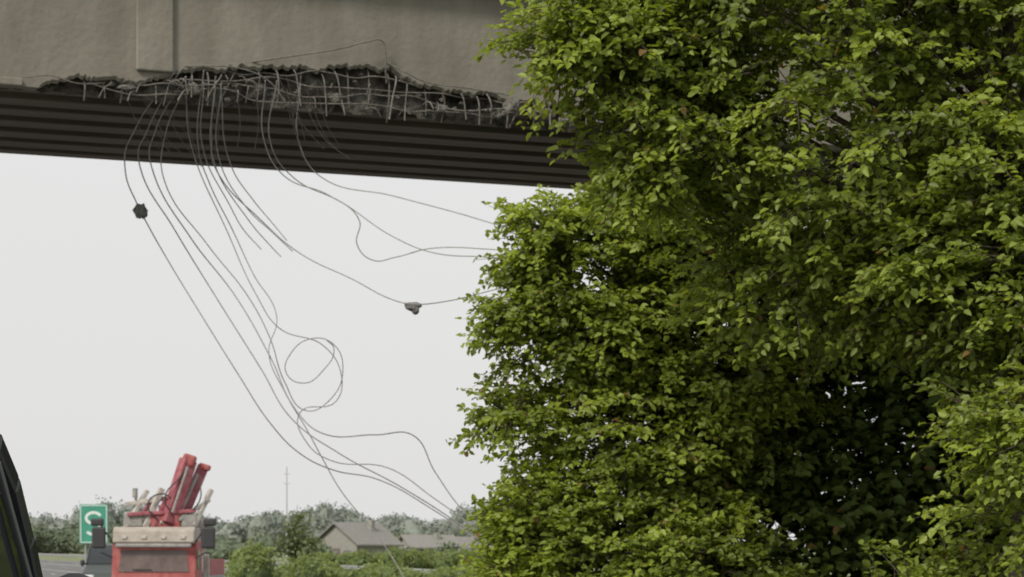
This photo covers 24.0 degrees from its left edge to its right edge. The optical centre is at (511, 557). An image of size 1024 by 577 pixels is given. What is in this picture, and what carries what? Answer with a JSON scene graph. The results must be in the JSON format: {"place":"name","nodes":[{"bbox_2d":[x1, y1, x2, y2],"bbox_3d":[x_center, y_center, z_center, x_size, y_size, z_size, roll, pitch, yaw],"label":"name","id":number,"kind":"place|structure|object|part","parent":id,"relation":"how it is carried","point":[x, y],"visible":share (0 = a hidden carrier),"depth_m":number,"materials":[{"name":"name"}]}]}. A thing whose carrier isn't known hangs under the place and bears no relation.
{"place":"outdoors","nodes":[
{"label":"outdoors","id":0,"kind":"place"},
{"bbox_2d":[40,560,228,576],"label":"road","id":1,"kind":"structure","parent":0,"point":[51,566],"depth_m":230.11,"materials":[{"name":"grey asphalt"}]},
{"bbox_2d":[0,434,88,576],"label":"van","id":2,"kind":"object","parent":1,"relation":"on","point":[19,556],"visible":1,"depth_m":8.62,"materials":[{"name":"black paint"}]},
{"bbox_2d":[80,544,111,576],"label":"van","id":3,"kind":"object","parent":1,"relation":"on","point":[98,564],"visible":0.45,"depth_m":77.52,"materials":[{"name":"grey paint"}]},
{"bbox_2d":[91,453,223,576],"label":"crane truck","id":4,"kind":"object","parent":1,"relation":"on","point":[173,536],"visible":1,"depth_m":62.10,"materials":[{"name":"red metal"}]},
{"bbox_3d":[-8.162,0.050,62.787,0.020,0.500,0.800,0,0,-2],"label":"side window","id":5,"kind":"part","parent":4,"relation":"part of","materials":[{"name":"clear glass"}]},
{"bbox_2d":[39,549,871,576],"bbox_3d":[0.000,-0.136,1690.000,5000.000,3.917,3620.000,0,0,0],"label":"ground","id":6,"kind":"structure","parent":0,"point":[59,558],"depth_m":333.72,"materials":[{"name":"grey asphalt"}]},
{"bbox_2d":[79,504,107,565],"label":"road sign","id":7,"kind":"object","parent":6,"relation":"on","point":[88,513],"visible":0.81,"depth_m":109.97,"materials":[{"name":"green metal"}]},
{"bbox_2d":[38,553,445,573],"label":"guardrail","id":8,"kind":"object","parent":6,"relation":"on","point":[225,561],"visible":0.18,"depth_m":229.59,"materials":[{"name":"grey metal"}]},
{"bbox_2d":[28,495,486,549],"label":"distant treeline","id":9,"kind":"object","parent":6,"relation":"on","point":[266,522],"visible":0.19,"depth_m":419.32,"materials":[{"name":"green plant"}]},
{"bbox_2d":[31,521,493,559],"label":"distant trees","id":10,"kind":"object","parent":6,"relation":"on","point":[57,541],"visible":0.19,"depth_m":307.35,"materials":[{"name":"green plant"}]},
{"bbox_2d":[284,467,289,562],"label":"utility pole","id":11,"kind":"object","parent":6,"relation":"on","point":[286,483],"visible":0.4,"depth_m":199.95,"materials":[{"name":"grey metal"}]},
{"bbox_2d":[270,505,324,567],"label":"poplar sapling","id":12,"kind":"object","parent":6,"relation":"on","point":[285,543],"visible":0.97,"depth_m":109.88,"materials":[{"name":"green plant"}]},
{"bbox_2d":[224,540,491,576],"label":"roadside bushes","id":13,"kind":"object","parent":6,"relation":"on","point":[250,561],"visible":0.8,"depth_m":112.84,"materials":[{"name":"green plant"}]},
{"bbox_2d":[315,520,403,556],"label":"farmhouse","id":14,"kind":"object","parent":6,"relation":"on","point":[342,537],"visible":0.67,"depth_m":219.94,"materials":[{"name":"tile"}]},
{"bbox_2d":[332,548,339,556],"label":"window","id":15,"kind":"structure","parent":14,"relation":"in","point":[333,549],"depth_m":219.39,"materials":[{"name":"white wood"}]},
{"bbox_2d":[398,533,463,551],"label":"farm shed","id":16,"kind":"structure","parent":6,"relation":"on","point":[420,542],"depth_m":243.78,"materials":[{"name":"tile"}]},
{"bbox_2d":[456,535,490,551],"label":"farm shed","id":17,"kind":"structure","parent":6,"relation":"on","point":[467,541],"depth_m":261.04,"materials":[{"name":"tile"}]},
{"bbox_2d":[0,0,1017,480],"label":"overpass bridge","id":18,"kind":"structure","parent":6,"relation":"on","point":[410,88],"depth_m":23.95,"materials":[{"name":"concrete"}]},
{"bbox_2d":[124,70,506,576],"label":"hanging cables","id":19,"kind":"object","parent":18,"relation":"hanging from","point":[140,211],"visible":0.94,"depth_m":23.96,"materials":[{"name":"rubber"}]},
{"bbox_2d":[446,147,870,576],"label":"maple tree","id":20,"kind":"object","parent":6,"relation":"on","point":[620,356],"visible":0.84,"depth_m":20.06,"materials":[{"name":"green plant"}]},
{"bbox_2d":[473,0,1023,576],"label":"maple tree","id":21,"kind":"object","parent":6,"relation":"on","point":[669,82],"visible":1,"depth_m":17.11,"materials":[{"name":"green plant"}]},
{"bbox_2d":[545,1,1023,576],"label":"hedge shrub","id":22,"kind":"object","parent":6,"relation":"on","point":[881,501],"visible":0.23,"depth_m":20.42,"materials":[{"name":"green plant"}]},
{"bbox_2d":[0,153,913,546],"label":"sky","id":23,"kind":"structure","parent":0,"point":[111,373],"materials":[{"name":"white"}]}
]}

